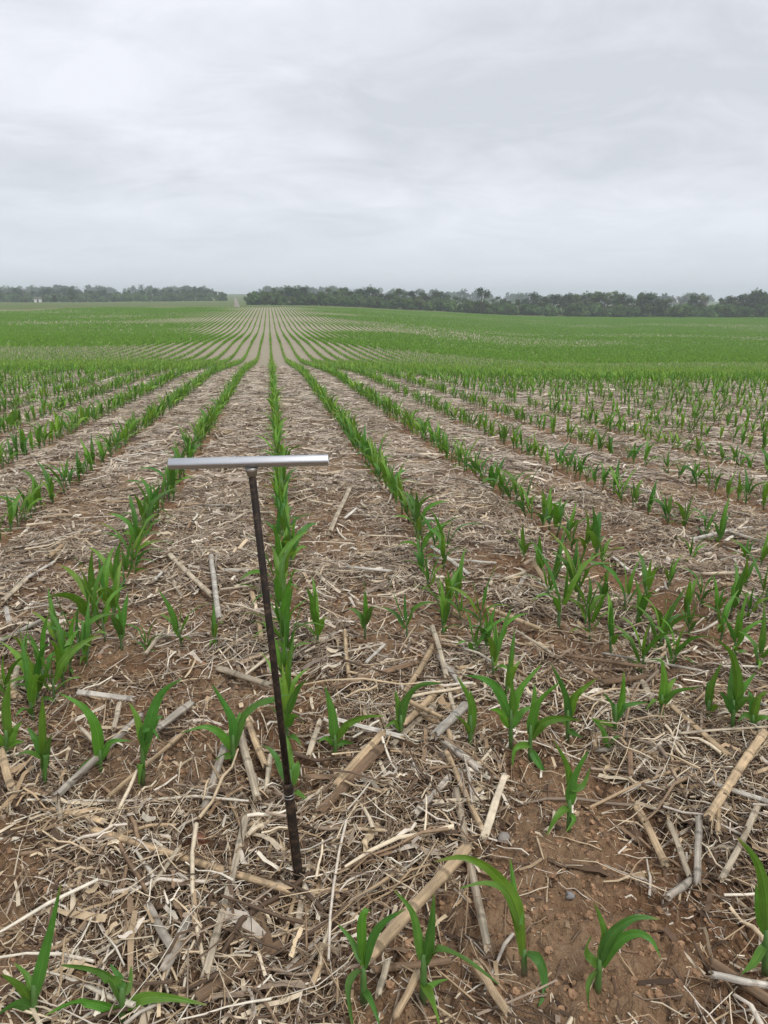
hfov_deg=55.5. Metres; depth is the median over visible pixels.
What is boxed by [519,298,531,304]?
tree
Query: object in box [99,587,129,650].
corn seedling
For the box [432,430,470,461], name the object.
corn seedling
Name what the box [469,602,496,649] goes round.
corn seedling
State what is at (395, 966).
corn stalk
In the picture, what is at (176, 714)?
corn stalk
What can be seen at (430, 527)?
corn seedling
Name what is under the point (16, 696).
corn stalk
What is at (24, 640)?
corn seedling
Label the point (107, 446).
corn seedling
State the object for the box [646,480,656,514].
corn seedling
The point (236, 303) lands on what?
track
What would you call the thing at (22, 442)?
corn seedling
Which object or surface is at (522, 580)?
corn stalk
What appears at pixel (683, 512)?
corn seedling
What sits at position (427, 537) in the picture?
corn seedling
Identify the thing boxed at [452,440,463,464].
corn seedling
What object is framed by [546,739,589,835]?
corn seedling
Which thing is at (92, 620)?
corn seedling
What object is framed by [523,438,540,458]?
corn seedling
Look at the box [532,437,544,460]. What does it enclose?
corn seedling
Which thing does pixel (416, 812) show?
corn stalk
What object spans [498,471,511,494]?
corn seedling
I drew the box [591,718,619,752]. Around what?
corn seedling
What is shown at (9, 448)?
corn seedling
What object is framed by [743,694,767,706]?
corn stalk
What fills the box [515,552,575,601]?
corn seedling
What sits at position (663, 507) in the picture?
corn seedling
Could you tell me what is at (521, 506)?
corn seedling
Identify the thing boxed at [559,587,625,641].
corn seedling
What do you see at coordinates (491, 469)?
corn seedling
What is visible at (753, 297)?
tree
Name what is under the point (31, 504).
corn seedling
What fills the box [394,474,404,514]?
corn seedling
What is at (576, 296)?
tree
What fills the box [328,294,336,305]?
bush
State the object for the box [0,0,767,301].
sky
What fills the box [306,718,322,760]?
corn stalk
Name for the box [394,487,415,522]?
corn seedling
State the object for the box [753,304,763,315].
bush
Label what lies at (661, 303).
tree
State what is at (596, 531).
corn seedling
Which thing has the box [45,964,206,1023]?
corn seedling
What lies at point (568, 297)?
tree
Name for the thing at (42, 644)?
corn seedling
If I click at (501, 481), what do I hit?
corn seedling
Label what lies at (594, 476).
corn seedling
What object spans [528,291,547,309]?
tree
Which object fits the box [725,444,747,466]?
corn seedling
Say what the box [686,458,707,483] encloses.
corn seedling
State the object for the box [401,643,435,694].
corn stalk
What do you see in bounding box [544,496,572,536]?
corn seedling
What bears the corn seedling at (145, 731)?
on the field
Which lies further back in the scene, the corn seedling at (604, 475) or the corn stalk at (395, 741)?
the corn seedling at (604, 475)
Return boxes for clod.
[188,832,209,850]
[626,828,642,839]
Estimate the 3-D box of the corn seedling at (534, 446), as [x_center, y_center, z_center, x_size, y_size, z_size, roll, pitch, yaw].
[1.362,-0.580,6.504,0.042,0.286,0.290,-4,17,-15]
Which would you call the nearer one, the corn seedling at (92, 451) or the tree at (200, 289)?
the corn seedling at (92, 451)
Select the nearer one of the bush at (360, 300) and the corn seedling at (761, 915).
the corn seedling at (761, 915)
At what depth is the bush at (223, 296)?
466.43 m
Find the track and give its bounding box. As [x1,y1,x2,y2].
[234,298,239,307]
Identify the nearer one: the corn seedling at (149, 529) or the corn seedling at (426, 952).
the corn seedling at (426, 952)
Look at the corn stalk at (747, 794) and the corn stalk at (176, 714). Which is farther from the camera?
the corn stalk at (176, 714)
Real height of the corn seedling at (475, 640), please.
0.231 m
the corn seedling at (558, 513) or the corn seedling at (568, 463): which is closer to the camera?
the corn seedling at (558, 513)
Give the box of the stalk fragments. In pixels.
[0,405,767,978]
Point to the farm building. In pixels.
(37, 299)
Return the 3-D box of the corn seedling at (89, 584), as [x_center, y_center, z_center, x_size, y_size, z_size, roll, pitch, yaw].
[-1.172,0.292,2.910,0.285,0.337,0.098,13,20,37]
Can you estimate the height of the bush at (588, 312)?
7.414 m
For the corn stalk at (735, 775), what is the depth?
1.77 m
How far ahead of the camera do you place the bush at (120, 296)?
470.05 m
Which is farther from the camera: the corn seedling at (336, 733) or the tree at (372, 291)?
the tree at (372, 291)
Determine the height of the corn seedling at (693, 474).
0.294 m
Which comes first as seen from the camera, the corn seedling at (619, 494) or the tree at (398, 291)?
the corn seedling at (619, 494)
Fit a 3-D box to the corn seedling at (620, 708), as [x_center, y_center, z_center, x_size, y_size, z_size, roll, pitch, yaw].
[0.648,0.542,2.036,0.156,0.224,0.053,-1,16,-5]
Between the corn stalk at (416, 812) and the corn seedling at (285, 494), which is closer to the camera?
the corn stalk at (416, 812)
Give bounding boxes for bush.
[0,292,9,301]
[12,293,22,301]
[19,293,33,301]
[38,295,46,301]
[47,294,59,301]
[58,295,69,301]
[69,294,81,301]
[80,293,94,301]
[87,292,98,301]
[107,292,120,301]
[118,294,128,301]
[123,293,133,301]
[132,293,140,300]
[140,294,150,301]
[159,294,170,300]
[166,292,178,300]
[181,292,194,300]
[194,292,207,300]
[216,293,227,300]
[243,291,262,304]
[259,289,276,304]
[269,291,287,304]
[277,296,290,304]
[286,296,298,304]
[297,295,305,304]
[301,289,318,304]
[309,291,328,305]
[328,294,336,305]
[332,292,348,305]
[341,296,354,306]
[348,293,362,306]
[353,294,364,306]
[361,295,377,307]
[368,295,381,307]
[375,299,388,308]
[390,294,407,308]
[401,298,413,309]
[412,296,425,309]
[412,299,422,309]
[429,296,447,310]
[444,296,463,311]
[458,300,477,312]
[476,300,490,313]
[477,303,493,313]
[493,305,499,313]
[498,303,514,314]
[507,303,519,314]
[515,303,530,314]
[518,303,532,314]
[531,304,538,314]
[532,307,540,315]
[538,303,557,315]
[555,307,561,315]
[562,306,569,315]
[567,302,587,316]
[574,303,590,316]
[585,303,603,316]
[594,309,606,316]
[606,303,623,316]
[613,306,630,316]
[627,309,639,316]
[640,303,659,316]
[664,305,676,316]
[668,303,690,316]
[672,310,687,316]
[687,310,699,316]
[697,304,708,316]
[699,306,706,316]
[704,304,724,316]
[718,303,739,316]
[736,304,755,316]
[737,307,747,316]
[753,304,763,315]
[755,304,767,316]
[762,305,767,316]
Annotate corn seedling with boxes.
[0,493,35,529]
[0,608,72,691]
[0,639,55,702]
[0,653,35,696]
[0,674,23,754]
[0,884,60,1021]
[2,442,26,466]
[2,616,30,650]
[3,483,43,523]
[4,632,101,700]
[5,438,13,462]
[5,491,22,531]
[7,431,19,461]
[14,422,35,454]
[14,483,46,518]
[15,636,40,720]
[16,697,51,788]
[19,429,35,455]
[20,468,45,508]
[28,427,33,452]
[32,474,42,514]
[32,588,67,646]
[37,461,53,501]
[40,479,55,503]
[43,459,79,492]
[44,627,82,687]
[45,457,77,489]
[45,549,114,635]
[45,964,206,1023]
[46,591,114,658]
[47,606,91,675]
[59,693,129,772]
[60,550,98,622]
[62,462,82,487]
[62,586,125,641]
[73,547,114,604]
[74,454,98,474]
[75,454,92,478]
[76,449,83,482]
[80,439,93,472]
[80,595,106,666]
[88,538,122,580]
[90,435,94,469]
[93,434,115,454]
[94,439,112,460]
[95,436,118,465]
[96,560,127,624]
[97,431,119,457]
[98,533,154,587]
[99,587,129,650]
[100,512,172,561]
[100,530,165,573]
[103,434,123,455]
[107,434,123,451]
[108,513,160,555]
[115,488,176,536]
[119,512,164,537]
[121,495,152,543]
[123,516,169,554]
[124,466,183,508]
[126,620,166,650]
[129,679,181,787]
[132,480,180,527]
[138,467,191,501]
[140,477,155,522]
[152,481,167,517]
[152,483,163,511]
[155,468,176,495]
[157,588,207,648]
[164,442,192,483]
[167,438,200,478]
[168,470,175,502]
[169,445,186,476]
[173,430,204,451]
[179,428,187,442]
[182,684,289,763]
[184,437,193,457]
[185,435,201,457]
[189,435,196,457]
[209,600,223,645]
[239,585,323,648]
[240,531,308,582]
[241,569,319,637]
[251,549,288,622]
[251,604,313,658]
[255,446,285,469]
[256,426,285,454]
[259,736,308,802]
[260,631,309,706]
[261,424,280,450]
[261,652,311,746]
[262,506,292,539]
[262,512,311,532]
[262,620,310,675]
[263,467,312,490]
[264,481,291,511]
[267,497,301,535]
[268,524,295,572]
[269,475,293,507]
[269,525,299,548]
[269,540,300,590]
[271,468,302,515]
[273,441,304,455]
[273,487,285,511]
[274,467,282,477]
[276,467,305,485]
[277,502,289,540]
[280,473,283,490]
[280,505,319,567]
[291,577,330,645]
[318,684,383,756]
[338,908,405,1023]
[348,581,377,639]
[349,428,375,454]
[352,425,370,461]
[354,438,363,459]
[355,442,375,467]
[360,437,368,463]
[361,438,392,479]
[362,437,377,463]
[362,438,378,473]
[364,432,392,465]
[369,451,387,482]
[378,449,386,488]
[380,459,415,498]
[381,578,434,636]
[383,456,407,494]
[385,681,441,732]
[389,469,401,505]
[393,490,446,536]
[393,889,498,1023]
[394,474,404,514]
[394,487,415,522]
[396,490,426,523]
[398,495,435,529]
[399,521,450,552]
[407,492,421,540]
[410,547,449,593]
[413,527,436,576]
[415,571,470,615]
[420,508,482,564]
[421,514,465,552]
[432,428,450,456]
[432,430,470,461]
[434,855,547,1006]
[435,527,450,571]
[436,432,448,459]
[437,578,460,634]
[437,591,474,621]
[440,566,462,611]
[445,445,471,471]
[445,566,507,626]
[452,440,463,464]
[452,547,465,603]
[452,676,476,747]
[455,436,480,469]
[456,607,505,659]
[458,447,486,472]
[459,444,483,476]
[462,606,526,638]
[465,665,540,751]
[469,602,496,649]
[470,448,498,480]
[476,459,499,481]
[482,453,507,491]
[482,465,530,498]
[484,460,496,485]
[487,606,512,676]
[492,628,520,696]
[495,469,538,516]
[497,466,528,502]
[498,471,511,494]
[502,470,533,506]
[506,526,537,559]
[512,683,580,770]
[513,429,532,452]
[514,480,537,510]
[515,485,555,520]
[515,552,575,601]
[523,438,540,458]
[527,535,550,568]
[531,542,623,629]
[532,433,543,459]
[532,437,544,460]
[532,485,558,527]
[537,439,568,461]
[537,447,549,464]
[540,487,566,530]
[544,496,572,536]
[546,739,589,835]
[549,533,597,573]
[550,532,617,606]
[550,662,596,742]
[552,441,573,469]
[552,529,564,579]
[555,448,569,470]
[558,507,592,549]
[558,562,615,626]
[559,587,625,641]
[562,447,577,474]
[562,453,588,478]
[564,503,586,540]
[573,461,599,482]
[573,508,601,551]
[576,453,591,479]
[584,903,660,1010]
[586,505,604,557]
[588,462,601,486]
[591,555,664,612]
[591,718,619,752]
[592,672,646,731]
[595,535,612,561]
[595,564,609,607]
[600,461,615,490]
[605,433,612,452]
[605,465,629,496]
[607,593,627,656]
[608,467,637,502]
[609,438,613,455]
[610,617,690,672]
[613,458,619,493]
[614,442,637,460]
[619,478,644,507]
[623,440,648,462]
[632,445,659,466]
[634,578,654,628]
[634,597,708,655]
[636,549,661,596]
[641,585,688,641]
[644,439,655,465]
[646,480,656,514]
[646,655,700,723]
[648,451,682,473]
[648,493,684,524]
[652,490,677,520]
[652,618,716,668]
[653,555,681,590]
[664,458,691,478]
[666,591,706,637]
[670,490,696,527]
[678,438,693,451]
[678,532,710,562]
[679,456,717,487]
[680,566,727,604]
[682,436,699,453]
[682,578,697,620]
[685,508,718,541]
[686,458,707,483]
[691,451,733,489]
[693,432,710,456]
[695,497,731,545]
[696,440,716,458]
[702,590,767,653]
[705,662,721,722]
[710,468,726,493]
[712,590,738,643]
[713,575,737,620]
[717,442,728,463]
[718,640,758,732]
[721,446,753,468]
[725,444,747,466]
[726,471,737,498]
[729,560,746,618]
[730,538,767,608]
[731,536,765,560]
[732,466,767,504]
[732,473,756,500]
[732,587,767,619]
[733,554,763,587]
[737,451,756,472]
[737,837,767,976]
[738,690,767,730]
[739,604,767,671]
[759,533,767,567]
[762,481,767,509]
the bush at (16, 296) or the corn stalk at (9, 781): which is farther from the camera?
the bush at (16, 296)
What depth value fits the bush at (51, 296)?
476.93 m
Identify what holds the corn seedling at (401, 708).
on the field
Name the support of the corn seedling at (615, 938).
on the field
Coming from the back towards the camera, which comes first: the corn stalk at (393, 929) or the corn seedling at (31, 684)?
the corn seedling at (31, 684)
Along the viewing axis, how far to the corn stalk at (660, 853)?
1.62 m
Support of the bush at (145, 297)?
on the field
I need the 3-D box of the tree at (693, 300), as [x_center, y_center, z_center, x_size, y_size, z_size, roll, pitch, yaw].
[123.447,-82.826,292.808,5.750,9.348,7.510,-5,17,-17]
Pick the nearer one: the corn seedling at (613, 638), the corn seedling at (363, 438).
the corn seedling at (613, 638)
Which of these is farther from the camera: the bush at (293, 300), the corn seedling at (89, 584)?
the bush at (293, 300)
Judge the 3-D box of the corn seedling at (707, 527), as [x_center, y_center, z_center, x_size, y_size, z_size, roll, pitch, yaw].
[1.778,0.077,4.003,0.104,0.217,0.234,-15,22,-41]
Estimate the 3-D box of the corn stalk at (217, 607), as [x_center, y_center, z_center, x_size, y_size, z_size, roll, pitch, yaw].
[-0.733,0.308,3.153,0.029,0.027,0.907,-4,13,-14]
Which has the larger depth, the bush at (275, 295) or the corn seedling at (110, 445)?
the bush at (275, 295)
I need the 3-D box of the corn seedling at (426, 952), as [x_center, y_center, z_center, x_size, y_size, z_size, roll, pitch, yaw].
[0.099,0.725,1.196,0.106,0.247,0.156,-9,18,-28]
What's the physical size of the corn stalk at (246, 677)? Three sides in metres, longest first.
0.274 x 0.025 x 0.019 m
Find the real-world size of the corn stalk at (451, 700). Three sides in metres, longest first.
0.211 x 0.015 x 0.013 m
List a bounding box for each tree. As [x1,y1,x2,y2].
[10,288,21,294]
[16,289,31,296]
[38,287,59,299]
[56,287,68,296]
[68,290,77,302]
[135,290,146,295]
[149,289,161,299]
[190,287,203,296]
[280,286,291,296]
[286,285,298,298]
[293,290,303,296]
[298,286,309,294]
[337,287,352,297]
[337,289,347,296]
[353,289,364,297]
[361,287,377,295]
[363,288,379,298]
[377,293,389,301]
[382,293,394,299]
[391,288,404,298]
[405,290,419,298]
[424,295,431,302]
[431,290,450,302]
[444,295,450,303]
[452,295,460,308]
[475,287,490,313]
[490,296,503,305]
[515,299,520,310]
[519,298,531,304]
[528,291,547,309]
[537,296,551,307]
[543,294,561,309]
[556,295,567,311]
[563,292,577,308]
[569,294,585,310]
[580,291,591,307]
[587,291,603,308]
[594,292,614,310]
[605,290,620,305]
[613,292,631,307]
[623,297,640,308]
[633,292,644,303]
[634,291,659,307]
[648,293,668,306]
[652,298,671,316]
[663,298,673,308]
[687,294,698,305]
[693,293,708,306]
[719,295,736,304]
[736,293,756,308]
[744,294,757,314]
[748,288,765,306]
[752,291,766,302]
[753,293,767,312]
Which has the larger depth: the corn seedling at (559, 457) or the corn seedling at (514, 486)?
the corn seedling at (559, 457)
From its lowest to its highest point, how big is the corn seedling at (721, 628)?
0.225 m
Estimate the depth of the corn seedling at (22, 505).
4.23 m
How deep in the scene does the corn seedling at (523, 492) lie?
4.69 m
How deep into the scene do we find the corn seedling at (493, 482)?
5.24 m
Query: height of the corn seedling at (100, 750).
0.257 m
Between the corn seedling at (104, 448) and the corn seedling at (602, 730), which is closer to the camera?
the corn seedling at (602, 730)
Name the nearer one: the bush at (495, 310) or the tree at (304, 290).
the bush at (495, 310)
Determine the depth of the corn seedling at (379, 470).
5.49 m
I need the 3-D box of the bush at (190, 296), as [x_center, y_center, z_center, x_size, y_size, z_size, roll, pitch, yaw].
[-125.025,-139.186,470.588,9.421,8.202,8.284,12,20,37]
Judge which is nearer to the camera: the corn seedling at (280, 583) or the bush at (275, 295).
the corn seedling at (280, 583)
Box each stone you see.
[498,832,509,843]
[566,891,575,899]
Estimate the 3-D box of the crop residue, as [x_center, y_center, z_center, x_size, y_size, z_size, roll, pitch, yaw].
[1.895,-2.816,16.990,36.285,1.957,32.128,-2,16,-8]
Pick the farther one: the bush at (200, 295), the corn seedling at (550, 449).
the bush at (200, 295)
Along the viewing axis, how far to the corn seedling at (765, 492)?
4.66 m
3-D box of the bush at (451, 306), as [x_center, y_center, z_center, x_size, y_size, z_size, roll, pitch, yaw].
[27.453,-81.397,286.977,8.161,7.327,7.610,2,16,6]
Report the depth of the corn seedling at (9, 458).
6.25 m
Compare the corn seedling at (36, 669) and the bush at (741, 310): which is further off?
the bush at (741, 310)
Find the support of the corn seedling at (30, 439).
on the field
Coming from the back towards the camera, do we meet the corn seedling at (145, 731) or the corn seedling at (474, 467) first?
the corn seedling at (474, 467)
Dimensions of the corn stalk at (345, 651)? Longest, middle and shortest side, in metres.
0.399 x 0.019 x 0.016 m
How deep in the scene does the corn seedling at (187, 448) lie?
6.21 m
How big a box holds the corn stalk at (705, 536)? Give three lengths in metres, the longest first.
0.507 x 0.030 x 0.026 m
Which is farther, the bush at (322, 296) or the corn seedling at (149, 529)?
the bush at (322, 296)
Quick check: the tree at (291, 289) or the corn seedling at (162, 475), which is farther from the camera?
the tree at (291, 289)
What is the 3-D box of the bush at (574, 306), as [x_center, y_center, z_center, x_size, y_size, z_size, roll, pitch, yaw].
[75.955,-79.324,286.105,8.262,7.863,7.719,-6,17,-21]
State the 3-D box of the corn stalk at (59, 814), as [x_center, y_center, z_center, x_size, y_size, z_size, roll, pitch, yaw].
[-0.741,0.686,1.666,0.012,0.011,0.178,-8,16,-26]
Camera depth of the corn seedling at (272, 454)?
5.69 m
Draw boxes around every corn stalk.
[0,577,27,603]
[0,619,41,642]
[0,672,22,702]
[0,747,15,791]
[26,561,55,578]
[47,528,82,557]
[52,712,143,802]
[55,790,63,837]
[76,689,135,701]
[89,826,292,894]
[106,730,185,798]
[111,701,122,731]
[117,841,151,897]
[146,846,180,892]
[155,700,194,731]
[166,550,212,597]
[188,936,288,1006]
[198,743,227,815]
[200,813,248,978]
[209,554,221,621]
[215,666,272,688]
[239,729,261,802]
[245,716,268,768]
[249,590,263,642]
[263,753,272,793]
[281,890,297,942]
[288,862,312,959]
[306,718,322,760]
[308,950,330,988]
[313,743,385,820]
[328,486,351,533]
[330,659,419,690]
[330,728,385,789]
[343,629,350,677]
[368,842,472,965]
[369,957,454,973]
[375,958,390,999]
[389,703,435,747]
[392,968,419,1020]
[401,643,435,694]
[403,686,444,726]
[409,699,444,719]
[410,774,451,819]
[429,544,470,576]
[429,701,467,740]
[430,624,448,677]
[439,738,483,773]
[444,749,487,839]
[446,687,455,710]
[452,787,491,953]
[470,957,511,1018]
[484,606,543,631]
[511,575,526,597]
[532,561,555,594]
[597,674,646,685]
[633,804,668,867]
[638,679,655,705]
[662,876,693,901]
[665,819,691,877]
[688,528,734,542]
[693,814,702,885]
[703,728,767,821]
[707,778,767,803]
[708,957,767,1005]
[708,970,767,989]
[718,801,760,882]
[729,530,767,544]
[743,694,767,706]
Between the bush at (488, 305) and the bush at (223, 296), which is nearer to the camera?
the bush at (488, 305)
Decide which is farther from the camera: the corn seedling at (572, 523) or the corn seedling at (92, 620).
the corn seedling at (572, 523)
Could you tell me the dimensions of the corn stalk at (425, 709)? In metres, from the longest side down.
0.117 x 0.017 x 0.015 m
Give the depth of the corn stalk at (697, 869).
1.56 m
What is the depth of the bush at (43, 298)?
478.88 m
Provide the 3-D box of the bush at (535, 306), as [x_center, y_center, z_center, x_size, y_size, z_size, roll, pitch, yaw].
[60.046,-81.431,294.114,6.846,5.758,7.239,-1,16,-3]
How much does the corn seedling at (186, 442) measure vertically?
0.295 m
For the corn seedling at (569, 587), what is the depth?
2.73 m
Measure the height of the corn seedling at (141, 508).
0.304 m
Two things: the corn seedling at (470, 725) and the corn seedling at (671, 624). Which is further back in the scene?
the corn seedling at (671, 624)
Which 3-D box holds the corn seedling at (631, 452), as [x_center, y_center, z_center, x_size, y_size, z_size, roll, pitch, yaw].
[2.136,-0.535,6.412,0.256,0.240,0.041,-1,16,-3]
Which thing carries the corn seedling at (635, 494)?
on the field
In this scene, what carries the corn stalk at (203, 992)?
on the field
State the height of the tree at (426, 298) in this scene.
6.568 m
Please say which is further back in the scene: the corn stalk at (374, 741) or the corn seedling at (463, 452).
the corn seedling at (463, 452)
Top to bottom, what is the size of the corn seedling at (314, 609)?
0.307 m
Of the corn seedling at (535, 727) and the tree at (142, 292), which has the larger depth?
the tree at (142, 292)
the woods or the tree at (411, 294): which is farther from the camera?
the woods
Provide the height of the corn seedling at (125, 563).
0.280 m
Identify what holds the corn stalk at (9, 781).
on the field
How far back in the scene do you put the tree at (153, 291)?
489.43 m
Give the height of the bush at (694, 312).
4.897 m
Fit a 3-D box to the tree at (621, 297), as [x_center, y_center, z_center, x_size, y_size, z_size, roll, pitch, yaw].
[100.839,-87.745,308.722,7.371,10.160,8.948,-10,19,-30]
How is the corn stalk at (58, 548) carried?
on the field
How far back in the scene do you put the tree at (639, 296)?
303.20 m
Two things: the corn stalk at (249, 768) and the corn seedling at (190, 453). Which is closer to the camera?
the corn stalk at (249, 768)
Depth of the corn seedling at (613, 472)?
5.05 m
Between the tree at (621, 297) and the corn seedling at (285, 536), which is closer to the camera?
the corn seedling at (285, 536)
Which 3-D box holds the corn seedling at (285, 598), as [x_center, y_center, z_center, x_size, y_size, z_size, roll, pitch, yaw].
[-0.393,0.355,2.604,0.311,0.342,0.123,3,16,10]
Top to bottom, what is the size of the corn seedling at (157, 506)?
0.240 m
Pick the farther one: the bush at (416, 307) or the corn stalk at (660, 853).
the bush at (416, 307)
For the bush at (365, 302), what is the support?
on the field
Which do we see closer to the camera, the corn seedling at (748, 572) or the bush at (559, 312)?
the corn seedling at (748, 572)
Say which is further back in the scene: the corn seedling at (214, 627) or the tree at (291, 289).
the tree at (291, 289)
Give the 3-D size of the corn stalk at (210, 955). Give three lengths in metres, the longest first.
0.459 x 0.020 x 0.017 m
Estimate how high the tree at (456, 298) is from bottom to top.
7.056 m
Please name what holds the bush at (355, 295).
on the field
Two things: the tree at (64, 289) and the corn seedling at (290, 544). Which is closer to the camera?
the corn seedling at (290, 544)
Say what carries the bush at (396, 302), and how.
on the field
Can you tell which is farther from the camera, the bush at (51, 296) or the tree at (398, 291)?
the bush at (51, 296)
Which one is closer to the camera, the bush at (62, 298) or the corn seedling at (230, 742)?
the corn seedling at (230, 742)
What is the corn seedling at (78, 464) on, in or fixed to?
on the field
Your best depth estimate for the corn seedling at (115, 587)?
2.79 m
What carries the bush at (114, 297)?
on the field
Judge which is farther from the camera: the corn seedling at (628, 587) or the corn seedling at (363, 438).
the corn seedling at (363, 438)
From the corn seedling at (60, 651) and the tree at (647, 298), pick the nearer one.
the corn seedling at (60, 651)
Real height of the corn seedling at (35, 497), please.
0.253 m
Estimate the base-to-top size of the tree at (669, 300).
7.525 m
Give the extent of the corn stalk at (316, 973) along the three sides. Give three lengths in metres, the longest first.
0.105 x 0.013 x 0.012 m
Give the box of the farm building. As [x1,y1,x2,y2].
[34,297,41,301]
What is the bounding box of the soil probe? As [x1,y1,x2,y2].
[167,454,328,886]
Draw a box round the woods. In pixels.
[0,284,767,304]
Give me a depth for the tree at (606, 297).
293.17 m
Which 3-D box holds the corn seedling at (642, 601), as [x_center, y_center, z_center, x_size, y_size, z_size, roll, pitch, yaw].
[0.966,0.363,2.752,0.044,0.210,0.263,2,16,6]
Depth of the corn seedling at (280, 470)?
5.03 m
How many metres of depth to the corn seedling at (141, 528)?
3.76 m
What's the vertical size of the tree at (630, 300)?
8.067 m
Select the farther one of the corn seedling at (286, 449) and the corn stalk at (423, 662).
the corn seedling at (286, 449)
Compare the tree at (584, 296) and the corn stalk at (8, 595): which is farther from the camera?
the tree at (584, 296)
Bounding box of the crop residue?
[0,365,767,1023]
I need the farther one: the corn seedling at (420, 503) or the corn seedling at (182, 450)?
the corn seedling at (182, 450)
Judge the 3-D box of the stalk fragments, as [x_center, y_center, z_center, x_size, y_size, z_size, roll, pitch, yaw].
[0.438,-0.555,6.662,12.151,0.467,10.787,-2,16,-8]
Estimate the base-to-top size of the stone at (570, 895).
0.016 m
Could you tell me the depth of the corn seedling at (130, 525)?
3.65 m
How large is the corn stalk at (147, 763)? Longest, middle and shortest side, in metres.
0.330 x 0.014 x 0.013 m
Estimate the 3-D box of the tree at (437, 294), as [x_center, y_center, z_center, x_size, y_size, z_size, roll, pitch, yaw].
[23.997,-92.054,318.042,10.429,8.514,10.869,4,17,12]
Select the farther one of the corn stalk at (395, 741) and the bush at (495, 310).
the bush at (495, 310)
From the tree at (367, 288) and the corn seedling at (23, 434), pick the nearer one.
the corn seedling at (23, 434)
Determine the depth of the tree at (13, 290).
494.24 m
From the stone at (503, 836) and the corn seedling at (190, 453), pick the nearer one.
the stone at (503, 836)
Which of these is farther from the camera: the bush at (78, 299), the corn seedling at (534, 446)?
the bush at (78, 299)
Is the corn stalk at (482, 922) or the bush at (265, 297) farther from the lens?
the bush at (265, 297)
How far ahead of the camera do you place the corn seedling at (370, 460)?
5.71 m
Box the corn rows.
[0,306,767,541]
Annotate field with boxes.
[0,294,767,1023]
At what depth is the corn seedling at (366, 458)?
6.09 m
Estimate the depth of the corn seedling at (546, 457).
6.23 m
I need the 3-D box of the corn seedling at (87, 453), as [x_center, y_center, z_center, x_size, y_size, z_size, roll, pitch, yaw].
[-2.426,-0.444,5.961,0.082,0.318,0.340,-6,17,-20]
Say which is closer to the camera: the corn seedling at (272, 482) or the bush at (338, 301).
the corn seedling at (272, 482)
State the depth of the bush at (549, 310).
281.11 m
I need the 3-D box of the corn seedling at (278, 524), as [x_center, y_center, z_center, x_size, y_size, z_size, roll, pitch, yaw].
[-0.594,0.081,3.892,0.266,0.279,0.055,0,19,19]
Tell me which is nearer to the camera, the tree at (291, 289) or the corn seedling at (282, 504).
the corn seedling at (282, 504)
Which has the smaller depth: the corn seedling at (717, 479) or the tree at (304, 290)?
the corn seedling at (717, 479)
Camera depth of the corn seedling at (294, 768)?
1.78 m
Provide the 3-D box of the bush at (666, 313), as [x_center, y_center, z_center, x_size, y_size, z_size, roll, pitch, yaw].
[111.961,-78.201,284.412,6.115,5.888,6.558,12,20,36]
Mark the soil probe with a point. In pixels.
(250, 465)
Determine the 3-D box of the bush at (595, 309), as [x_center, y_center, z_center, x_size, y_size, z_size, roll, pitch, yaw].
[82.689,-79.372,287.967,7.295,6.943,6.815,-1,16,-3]
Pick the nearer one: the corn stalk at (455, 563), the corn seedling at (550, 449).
the corn stalk at (455, 563)
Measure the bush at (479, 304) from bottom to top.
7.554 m
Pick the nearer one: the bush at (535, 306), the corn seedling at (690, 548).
the corn seedling at (690, 548)
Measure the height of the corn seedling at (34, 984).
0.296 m
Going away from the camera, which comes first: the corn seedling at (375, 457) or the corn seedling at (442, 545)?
the corn seedling at (442, 545)
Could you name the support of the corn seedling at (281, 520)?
on the field
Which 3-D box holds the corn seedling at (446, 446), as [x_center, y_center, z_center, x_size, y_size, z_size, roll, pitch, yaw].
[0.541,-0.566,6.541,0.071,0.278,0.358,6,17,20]
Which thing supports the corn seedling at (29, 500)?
on the field
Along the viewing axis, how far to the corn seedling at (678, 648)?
2.46 m
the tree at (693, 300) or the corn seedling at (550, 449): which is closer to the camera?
the corn seedling at (550, 449)
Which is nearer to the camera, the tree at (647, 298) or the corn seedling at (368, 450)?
the corn seedling at (368, 450)
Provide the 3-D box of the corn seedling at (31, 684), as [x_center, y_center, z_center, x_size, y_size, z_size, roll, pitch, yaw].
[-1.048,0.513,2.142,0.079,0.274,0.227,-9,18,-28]
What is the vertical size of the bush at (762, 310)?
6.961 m
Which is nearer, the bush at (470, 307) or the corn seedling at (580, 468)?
the corn seedling at (580, 468)
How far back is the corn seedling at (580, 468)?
5.65 m
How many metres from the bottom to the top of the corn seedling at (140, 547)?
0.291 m
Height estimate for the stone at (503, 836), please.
0.026 m
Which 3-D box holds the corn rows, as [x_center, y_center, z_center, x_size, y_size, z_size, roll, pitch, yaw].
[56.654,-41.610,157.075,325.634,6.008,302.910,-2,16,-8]
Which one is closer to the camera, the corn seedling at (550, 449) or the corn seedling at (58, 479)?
the corn seedling at (58, 479)
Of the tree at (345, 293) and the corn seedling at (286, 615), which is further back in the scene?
the tree at (345, 293)
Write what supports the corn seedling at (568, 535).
on the field
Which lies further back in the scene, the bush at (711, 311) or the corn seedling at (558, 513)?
the bush at (711, 311)
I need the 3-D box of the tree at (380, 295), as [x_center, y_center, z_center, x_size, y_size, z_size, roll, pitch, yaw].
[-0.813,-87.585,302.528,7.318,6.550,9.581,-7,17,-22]
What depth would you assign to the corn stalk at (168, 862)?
1.48 m
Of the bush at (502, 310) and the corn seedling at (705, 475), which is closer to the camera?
the corn seedling at (705, 475)
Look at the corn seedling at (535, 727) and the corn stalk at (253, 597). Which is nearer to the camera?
the corn seedling at (535, 727)

